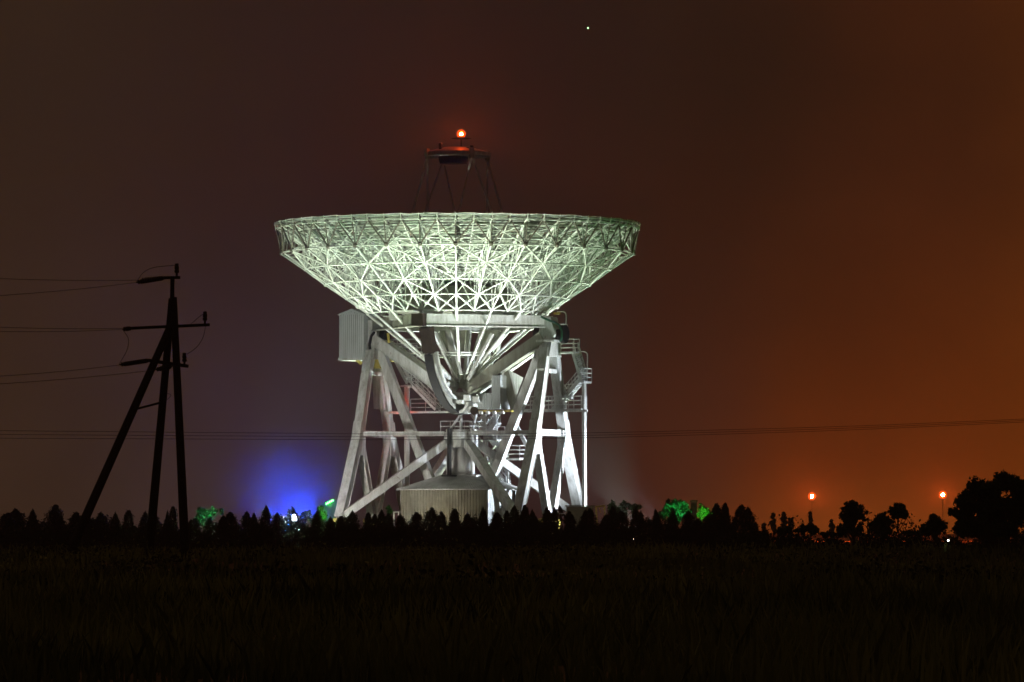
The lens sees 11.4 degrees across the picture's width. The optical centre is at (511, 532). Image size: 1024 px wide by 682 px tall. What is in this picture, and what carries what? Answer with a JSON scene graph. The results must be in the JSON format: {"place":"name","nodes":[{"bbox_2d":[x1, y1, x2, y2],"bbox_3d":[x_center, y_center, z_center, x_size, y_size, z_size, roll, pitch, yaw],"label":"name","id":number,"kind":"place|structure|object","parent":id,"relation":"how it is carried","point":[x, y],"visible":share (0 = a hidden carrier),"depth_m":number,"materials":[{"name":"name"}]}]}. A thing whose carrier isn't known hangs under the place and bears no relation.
{"place":"outdoors","nodes":[
{"label":"outdoors","id":0,"kind":"place"},
{"bbox_2d":[0,419,1016,433],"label":"power wire","id":1,"kind":"object","parent":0,"point":[534,433],"visible":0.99,"depth_m":299.99,"materials":[{"name":"metal"}]},
{"bbox_2d":[0,420,1023,436],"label":"power wire","id":2,"kind":"object","parent":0,"point":[513,436],"visible":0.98,"depth_m":299.99,"materials":[{"name":"metal"}]},
{"bbox_2d":[0,0,1023,533],"label":"sky","id":3,"kind":"structure","parent":0,"point":[826,197],"materials":[{"name":"brown"}]},
{"bbox_2d":[0,534,1023,681],"bbox_3d":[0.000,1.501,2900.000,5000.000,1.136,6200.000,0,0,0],"label":"ground","id":4,"kind":"structure","parent":0,"point":[158,677],"depth_m":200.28,"materials":[{"name":"plant"}]},
{"bbox_2d":[0,512,19,549],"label":"conifer shrub","id":5,"kind":"object","parent":4,"relation":"on","point":[8,520],"visible":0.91,"depth_m":399.44,"materials":[{"name":"green plant"}]},
{"bbox_2d":[5,508,31,549],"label":"conifer shrub","id":6,"kind":"object","parent":4,"relation":"on","point":[20,520],"visible":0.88,"depth_m":402.06,"materials":[{"name":"green plant"}]},
{"bbox_2d":[22,509,39,547],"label":"conifer shrub","id":7,"kind":"object","parent":4,"relation":"on","point":[32,514],"visible":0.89,"depth_m":403.41,"materials":[{"name":"green plant"}]},
{"bbox_2d":[29,517,47,549],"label":"conifer shrub","id":8,"kind":"object","parent":4,"relation":"on","point":[36,532],"visible":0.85,"depth_m":400.06,"materials":[{"name":"green plant"}]},
{"bbox_2d":[41,504,66,549],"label":"conifer shrub","id":9,"kind":"object","parent":4,"relation":"on","point":[54,514],"visible":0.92,"depth_m":401.18,"materials":[{"name":"green plant"}]},
{"bbox_2d":[52,518,68,549],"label":"conifer shrub","id":10,"kind":"object","parent":4,"relation":"on","point":[63,541],"visible":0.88,"depth_m":402.24,"materials":[{"name":"green plant"}]},
{"bbox_2d":[64,511,85,549],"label":"conifer shrub","id":11,"kind":"object","parent":4,"relation":"on","point":[74,519],"visible":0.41,"depth_m":400.93,"materials":[{"name":"green plant"}]},
{"bbox_2d":[88,512,109,548],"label":"conifer shrub","id":12,"kind":"object","parent":4,"relation":"on","point":[96,529],"visible":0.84,"depth_m":402.64,"materials":[{"name":"green plant"}]},
{"bbox_2d":[105,511,122,547],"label":"conifer shrub","id":13,"kind":"object","parent":4,"relation":"on","point":[114,527],"visible":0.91,"depth_m":400.76,"materials":[{"name":"green plant"}]},
{"bbox_2d":[119,510,138,548],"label":"conifer shrub","id":14,"kind":"object","parent":4,"relation":"on","point":[128,531],"visible":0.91,"depth_m":399.78,"materials":[{"name":"green plant"}]},
{"bbox_2d":[63,263,209,561],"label":"power pole","id":15,"kind":"object","parent":4,"relation":"on","point":[169,337],"visible":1,"depth_m":224.80,"materials":[{"name":"brown wood"}]},
{"bbox_2d":[0,329,121,331],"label":"power wire","id":16,"kind":"object","parent":15,"relation":"attached to","point":[50,331],"visible":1,"depth_m":210.10,"materials":[{"name":"metal"}]},
{"bbox_2d":[2,327,121,328],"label":"power wire","id":17,"kind":"object","parent":15,"relation":"attached to","point":[66,328],"visible":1,"depth_m":215.62,"materials":[{"name":"metal"}]},
{"bbox_2d":[0,278,123,280],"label":"power wire","id":18,"kind":"object","parent":15,"relation":"attached to","point":[74,280],"visible":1,"depth_m":216.89,"materials":[{"name":"metal"}]},
{"bbox_2d":[6,365,117,375],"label":"power wire","id":19,"kind":"object","parent":15,"relation":"attached to","point":[59,371],"visible":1,"depth_m":207.58,"materials":[{"name":"metal"}]},
{"bbox_2d":[0,282,135,295],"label":"power wire","id":20,"kind":"object","parent":15,"relation":"attached to","point":[65,290],"visible":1,"depth_m":206.60,"materials":[{"name":"metal"}]},
{"bbox_2d":[1,370,152,383],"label":"power wire","id":21,"kind":"object","parent":15,"relation":"attached to","point":[74,378],"visible":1,"depth_m":206.28,"materials":[{"name":"metal"}]},
{"bbox_2d":[131,511,147,546],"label":"conifer shrub","id":22,"kind":"object","parent":4,"relation":"on","point":[143,518],"visible":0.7,"depth_m":403.70,"materials":[{"name":"green plant"}]},
{"bbox_2d":[160,510,169,548],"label":"conifer shrub","id":23,"kind":"object","parent":4,"relation":"on","point":[165,528],"visible":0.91,"depth_m":401.76,"materials":[{"name":"green plant"}]},
{"bbox_2d":[164,506,179,547],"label":"conifer shrub","id":24,"kind":"object","parent":4,"relation":"on","point":[172,527],"visible":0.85,"depth_m":400.48,"materials":[{"name":"green plant"}]},
{"bbox_2d":[191,518,201,549],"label":"conifer shrub","id":25,"kind":"object","parent":4,"relation":"on","point":[196,522],"visible":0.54,"depth_m":404.73,"materials":[{"name":"green plant"}]},
{"bbox_2d":[201,516,214,548],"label":"conifer shrub","id":26,"kind":"object","parent":4,"relation":"on","point":[208,523],"visible":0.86,"depth_m":401.27,"materials":[{"name":"green plant"}]},
{"bbox_2d":[195,506,223,528],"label":"leafy tree","id":27,"kind":"object","parent":4,"relation":"on","point":[202,514],"visible":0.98,"depth_m":417.81,"materials":[{"name":"green plant"}]},
{"bbox_2d":[212,515,230,548],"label":"conifer shrub","id":28,"kind":"object","parent":4,"relation":"on","point":[219,531],"visible":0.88,"depth_m":399.83,"materials":[{"name":"green plant"}]},
{"bbox_2d":[222,512,242,548],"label":"conifer shrub","id":29,"kind":"object","parent":4,"relation":"on","point":[231,519],"visible":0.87,"depth_m":399.44,"materials":[{"name":"green plant"}]},
{"bbox_2d":[237,511,250,546],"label":"conifer shrub","id":30,"kind":"object","parent":4,"relation":"on","point":[245,519],"visible":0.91,"depth_m":401.39,"materials":[{"name":"green plant"}]},
{"bbox_2d":[246,513,261,547],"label":"conifer shrub","id":31,"kind":"object","parent":4,"relation":"on","point":[254,525],"visible":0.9,"depth_m":399.97,"materials":[{"name":"green plant"}]},
{"bbox_2d":[258,506,274,546],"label":"conifer shrub","id":32,"kind":"object","parent":4,"relation":"on","point":[266,519],"visible":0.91,"depth_m":402.52,"materials":[{"name":"green plant"}]},
{"bbox_2d":[271,512,283,546],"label":"conifer shrub","id":33,"kind":"object","parent":4,"relation":"on","point":[277,514],"visible":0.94,"depth_m":403.77,"materials":[{"name":"green plant"}]},
{"bbox_2d":[274,506,301,546],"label":"conifer shrub","id":34,"kind":"object","parent":4,"relation":"on","point":[293,512],"visible":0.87,"depth_m":403.54,"materials":[{"name":"green plant"}]},
{"bbox_2d":[295,512,309,548],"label":"conifer shrub","id":35,"kind":"object","parent":4,"relation":"on","point":[302,514],"visible":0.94,"depth_m":399.31,"materials":[{"name":"green plant"}]},
{"bbox_2d":[304,509,311,532],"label":"leafy tree","id":36,"kind":"object","parent":4,"relation":"on","point":[309,519],"visible":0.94,"depth_m":412.02,"materials":[{"name":"green plant"}]},
{"bbox_2d":[303,510,323,547],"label":"conifer shrub","id":37,"kind":"object","parent":4,"relation":"on","point":[315,537],"visible":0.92,"depth_m":399.64,"materials":[{"name":"green plant"}]},
{"bbox_2d":[316,505,327,545],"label":"leafy tree","id":38,"kind":"object","parent":4,"relation":"on","point":[324,514],"visible":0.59,"depth_m":415.83,"materials":[{"name":"green plant"}]},
{"bbox_2d":[320,517,334,547],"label":"conifer shrub","id":39,"kind":"object","parent":4,"relation":"on","point":[327,535],"visible":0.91,"depth_m":401.13,"materials":[{"name":"green plant"}]},
{"bbox_2d":[321,499,336,541],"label":"green-lit tree","id":40,"kind":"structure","parent":4,"relation":"on","point":[329,505],"depth_m":468.98,"materials":[{"name":"green plant"}]},
{"bbox_2d":[332,516,349,550],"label":"conifer shrub","id":41,"kind":"object","parent":4,"relation":"on","point":[340,526],"visible":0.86,"depth_m":399.51,"materials":[{"name":"green plant"}]},
{"bbox_2d":[345,510,360,547],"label":"conifer shrub","id":42,"kind":"object","parent":4,"relation":"on","point":[352,517],"visible":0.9,"depth_m":403.13,"materials":[{"name":"green plant"}]},
{"bbox_2d":[360,512,374,546],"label":"conifer shrub","id":43,"kind":"object","parent":4,"relation":"on","point":[367,522],"visible":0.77,"depth_m":403.68,"materials":[{"name":"green plant"}]},
{"bbox_2d":[367,514,380,546],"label":"conifer shrub","id":44,"kind":"object","parent":4,"relation":"on","point":[372,533],"visible":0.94,"depth_m":399.96,"materials":[{"name":"green plant"}]},
{"bbox_2d":[376,509,384,546],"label":"conifer shrub","id":45,"kind":"object","parent":4,"relation":"on","point":[381,517],"visible":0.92,"depth_m":401.44,"materials":[{"name":"green plant"}]},
{"bbox_2d":[385,505,392,513],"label":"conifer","id":46,"kind":"object","parent":4,"relation":"on","point":[388,508],"visible":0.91,"depth_m":419.86,"materials":[{"name":"green plant"}]},
{"bbox_2d":[380,513,399,548],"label":"conifer shrub","id":47,"kind":"object","parent":4,"relation":"on","point":[389,527],"visible":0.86,"depth_m":400.38,"materials":[{"name":"green plant"}]},
{"bbox_2d":[394,513,410,550],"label":"conifer shrub","id":48,"kind":"object","parent":4,"relation":"on","point":[400,527],"visible":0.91,"depth_m":401.17,"materials":[{"name":"green plant"}]},
{"bbox_2d":[406,512,426,548],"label":"conifer shrub","id":49,"kind":"object","parent":4,"relation":"on","point":[416,528],"visible":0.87,"depth_m":399.95,"materials":[{"name":"green plant"}]},
{"bbox_2d":[424,507,437,546],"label":"conifer shrub","id":50,"kind":"object","parent":4,"relation":"on","point":[431,517],"visible":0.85,"depth_m":403.52,"materials":[{"name":"green plant"}]},
{"bbox_2d":[431,511,451,549],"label":"conifer shrub","id":51,"kind":"object","parent":4,"relation":"on","point":[442,527],"visible":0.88,"depth_m":400.64,"materials":[{"name":"green plant"}]},
{"bbox_2d":[446,508,461,548],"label":"conifer shrub","id":52,"kind":"object","parent":4,"relation":"on","point":[454,513],"visible":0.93,"depth_m":403.18,"materials":[{"name":"black plant"}]},
{"bbox_2d":[396,474,519,543],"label":"pedestal house","id":53,"kind":"structure","parent":4,"relation":"on","point":[463,494],"depth_m":446.96,"materials":[{"name":"white paint"}]},
{"bbox_2d":[457,513,476,548],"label":"conifer shrub","id":54,"kind":"object","parent":4,"relation":"on","point":[466,517],"visible":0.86,"depth_m":402.89,"materials":[{"name":"black plant"}]},
{"bbox_2d":[471,507,493,548],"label":"conifer shrub","id":55,"kind":"object","parent":4,"relation":"on","point":[482,522],"visible":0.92,"depth_m":401.42,"materials":[{"name":"black plant"}]},
{"bbox_2d":[484,512,509,547],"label":"conifer shrub","id":56,"kind":"object","parent":4,"relation":"on","point":[497,526],"visible":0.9,"depth_m":401.29,"materials":[{"name":"black plant"}]},
{"bbox_2d":[502,510,510,539],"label":"conifer shrub","id":57,"kind":"object","parent":4,"relation":"on","point":[506,516],"visible":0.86,"depth_m":404.23,"materials":[{"name":"black plant"}]},
{"bbox_2d":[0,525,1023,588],"bbox_3d":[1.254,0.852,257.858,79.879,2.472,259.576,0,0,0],"label":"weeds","id":58,"kind":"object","parent":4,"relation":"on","point":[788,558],"visible":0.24,"depth_m":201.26,"materials":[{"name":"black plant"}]},
{"bbox_2d":[1,509,1023,550],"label":"undergrowth","id":59,"kind":"object","parent":4,"relation":"on","point":[763,535],"visible":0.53,"depth_m":402.23,"materials":[{"name":"black plant"}]},
{"bbox_2d":[508,505,519,547],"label":"conifer shrub","id":60,"kind":"object","parent":4,"relation":"on","point":[514,512],"visible":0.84,"depth_m":403.80,"materials":[{"name":"black plant"}]},
{"bbox_2d":[517,505,529,547],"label":"conifer shrub","id":61,"kind":"object","parent":4,"relation":"on","point":[523,518],"visible":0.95,"depth_m":401.60,"materials":[{"name":"black plant"}]},
{"bbox_2d":[525,509,543,548],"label":"conifer shrub","id":62,"kind":"object","parent":4,"relation":"on","point":[533,527],"visible":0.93,"depth_m":398.76,"materials":[{"name":"black plant"}]},
{"bbox_2d":[539,508,555,547],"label":"conifer shrub","id":63,"kind":"object","parent":4,"relation":"on","point":[547,520],"visible":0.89,"depth_m":400.88,"materials":[{"name":"black plant"}]},
{"bbox_2d":[551,507,561,547],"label":"conifer shrub","id":64,"kind":"object","parent":4,"relation":"on","point":[554,510],"visible":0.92,"depth_m":401.68,"materials":[{"name":"black plant"}]},
{"bbox_2d":[551,505,566,546],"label":"conifer shrub","id":65,"kind":"object","parent":4,"relation":"on","point":[560,510],"visible":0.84,"depth_m":401.24,"materials":[{"name":"black plant"}]},
{"bbox_2d":[561,511,582,547],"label":"conifer shrub","id":66,"kind":"object","parent":4,"relation":"on","point":[570,521],"visible":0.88,"depth_m":400.60,"materials":[{"name":"black plant"}]},
{"bbox_2d":[576,509,596,547],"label":"conifer shrub","id":67,"kind":"object","parent":4,"relation":"on","point":[584,521],"visible":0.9,"depth_m":401.19,"materials":[{"name":"black plant"}]},
{"bbox_2d":[587,508,598,542],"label":"conifer shrub","id":68,"kind":"object","parent":4,"relation":"on","point":[591,513],"visible":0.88,"depth_m":404.84,"materials":[{"name":"black plant"}]},
{"bbox_2d":[595,505,605,524],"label":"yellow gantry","id":69,"kind":"object","parent":4,"relation":"on","point":[596,507],"visible":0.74,"depth_m":413.96,"materials":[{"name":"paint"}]},
{"bbox_2d":[598,514,612,543],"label":"conifer shrub","id":70,"kind":"object","parent":4,"relation":"on","point":[602,522],"visible":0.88,"depth_m":404.44,"materials":[{"name":"black plant"}]},
{"bbox_2d":[600,505,619,547],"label":"conifer shrub","id":71,"kind":"object","parent":4,"relation":"on","point":[611,513],"visible":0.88,"depth_m":402.52,"materials":[{"name":"black plant"}]},
{"bbox_2d":[613,511,633,547],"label":"conifer shrub","id":72,"kind":"object","parent":4,"relation":"on","point":[620,534],"visible":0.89,"depth_m":401.78,"materials":[{"name":"black plant"}]},
{"bbox_2d":[607,499,641,523],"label":"leafy tree","id":73,"kind":"object","parent":4,"relation":"on","point":[623,505],"visible":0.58,"depth_m":440.03,"materials":[{"name":"green plant"}]},
{"bbox_2d":[629,506,638,537],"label":"conifer shrub","id":74,"kind":"object","parent":4,"relation":"on","point":[635,514],"visible":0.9,"depth_m":404.31,"materials":[{"name":"black plant"}]},
{"bbox_2d":[635,510,646,546],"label":"conifer shrub","id":75,"kind":"object","parent":4,"relation":"on","point":[640,530],"visible":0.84,"depth_m":400.97,"materials":[{"name":"black plant"}]},
{"bbox_2d":[650,509,668,545],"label":"conifer shrub","id":76,"kind":"object","parent":4,"relation":"on","point":[657,530],"visible":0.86,"depth_m":401.46,"materials":[{"name":"black plant"}]},
{"bbox_2d":[665,506,680,545],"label":"conifer shrub","id":77,"kind":"object","parent":4,"relation":"on","point":[673,519],"visible":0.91,"depth_m":403.47,"materials":[{"name":"black plant"}]},
{"bbox_2d":[658,498,691,522],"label":"leafy tree","id":78,"kind":"object","parent":4,"relation":"on","point":[680,507],"visible":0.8,"depth_m":427.67,"materials":[{"name":"green plant"}]},
{"bbox_2d":[676,512,696,546],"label":"conifer shrub","id":79,"kind":"object","parent":4,"relation":"on","point":[686,519],"visible":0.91,"depth_m":400.12,"materials":[{"name":"black plant"}]},
{"bbox_2d":[696,503,711,525],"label":"leafy tree","id":80,"kind":"object","parent":4,"relation":"on","point":[702,512],"visible":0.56,"depth_m":423.88,"materials":[{"name":"green plant"}]},
{"bbox_2d":[702,511,710,541],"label":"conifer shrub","id":81,"kind":"object","parent":4,"relation":"on","point":[706,524],"visible":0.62,"depth_m":403.78,"materials":[{"name":"black plant"}]},
{"bbox_2d":[704,503,724,538],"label":"conifer shrub","id":82,"kind":"object","parent":4,"relation":"on","point":[715,515],"visible":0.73,"depth_m":400.48,"materials":[{"name":"black plant"}]},
{"bbox_2d":[714,502,736,543],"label":"conifer shrub","id":83,"kind":"object","parent":4,"relation":"on","point":[726,524],"visible":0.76,"depth_m":399.02,"materials":[{"name":"black plant"}]},
{"bbox_2d":[731,504,748,542],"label":"conifer shrub","id":84,"kind":"object","parent":4,"relation":"on","point":[740,510],"visible":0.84,"depth_m":400.65,"materials":[{"name":"black plant"}]},
{"bbox_2d":[739,507,758,538],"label":"conifer shrub","id":85,"kind":"object","parent":4,"relation":"on","point":[748,514],"visible":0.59,"depth_m":399.43,"materials":[{"name":"black plant"}]},
{"bbox_2d":[769,512,776,542],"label":"slim poplar","id":86,"kind":"object","parent":4,"relation":"on","point":[772,522],"visible":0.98,"depth_m":759.75,"materials":[{"name":"black plant"}]},
{"bbox_2d":[775,525,791,551],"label":"bush","id":87,"kind":"object","parent":4,"relation":"on","point":[781,532],"visible":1,"depth_m":296.03,"materials":[{"name":"black plant"}]},
{"bbox_2d":[779,511,787,533],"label":"slim poplar","id":88,"kind":"object","parent":4,"relation":"on","point":[783,517],"visible":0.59,"depth_m":759.94,"materials":[{"name":"black plant"}]},
{"bbox_2d":[788,517,794,528],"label":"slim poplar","id":89,"kind":"object","parent":4,"relation":"on","point":[791,526],"visible":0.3,"depth_m":759.77,"materials":[{"name":"black plant"}]},
{"bbox_2d":[794,523,819,544],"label":"bush","id":90,"kind":"object","parent":4,"relation":"on","point":[812,529],"visible":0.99,"depth_m":289.86,"materials":[{"name":"black plant"}]},
{"bbox_2d":[808,511,812,536],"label":"slim poplar","id":91,"kind":"object","parent":4,"relation":"on","point":[810,519],"visible":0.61,"depth_m":759.71,"materials":[{"name":"black plant"}]},
{"bbox_2d":[819,530,843,542],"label":"bush","id":92,"kind":"object","parent":4,"relation":"on","point":[827,533],"visible":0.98,"depth_m":300.02,"materials":[{"name":"black plant"}]},
{"bbox_2d":[828,519,835,538],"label":"slim poplar","id":93,"kind":"object","parent":4,"relation":"on","point":[832,527],"visible":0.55,"depth_m":759.69,"materials":[{"name":"black plant"}]},
{"bbox_2d":[836,500,869,544],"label":"round tree","id":94,"kind":"object","parent":4,"relation":"on","point":[851,514],"visible":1,"depth_m":299.71,"materials":[{"name":"black plant"}]},
{"bbox_2d":[865,511,894,538],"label":"pointed tree","id":95,"kind":"object","parent":4,"relation":"on","point":[882,518],"visible":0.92,"depth_m":304.75,"materials":[{"name":"black plant"}]},
{"bbox_2d":[887,502,908,549],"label":"round tree","id":96,"kind":"object","parent":4,"relation":"on","point":[898,511],"visible":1,"depth_m":293.87,"materials":[{"name":"black plant"}]},
{"bbox_2d":[918,513,947,548],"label":"bushy tree","id":97,"kind":"object","parent":4,"relation":"on","point":[936,526],"visible":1,"depth_m":289.81,"materials":[{"name":"black plant"}]},
{"bbox_2d":[948,469,1023,552],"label":"tree","id":98,"kind":"object","parent":4,"relation":"on","point":[995,512],"visible":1,"depth_m":259.77,"materials":[{"name":"black plant"}]},
{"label":"foundation ring","id":99,"kind":"structure","parent":4,"relation":"on","visible":0},
{"bbox_2d":[274,133,640,540],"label":"radio telescope","id":100,"kind":"object","parent":99,"relation":"on","point":[462,280],"visible":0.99,"depth_m":446.45,"materials":[{"name":"metal"}]},
{"bbox_2d":[24,422,1017,439],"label":"power wire","id":101,"kind":"object","parent":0,"point":[477,439],"visible":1,"depth_m":299.99,"materials":[{"name":"metal"}]},
{"bbox_2d":[565,505,594,540],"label":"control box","id":102,"kind":"object","parent":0,"point":[576,511],"visible":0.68,"depth_m":417.50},
{"bbox_2d":[690,500,697,519],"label":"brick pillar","id":103,"kind":"structure","parent":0,"point":[694,507],"depth_m":433.74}
]}

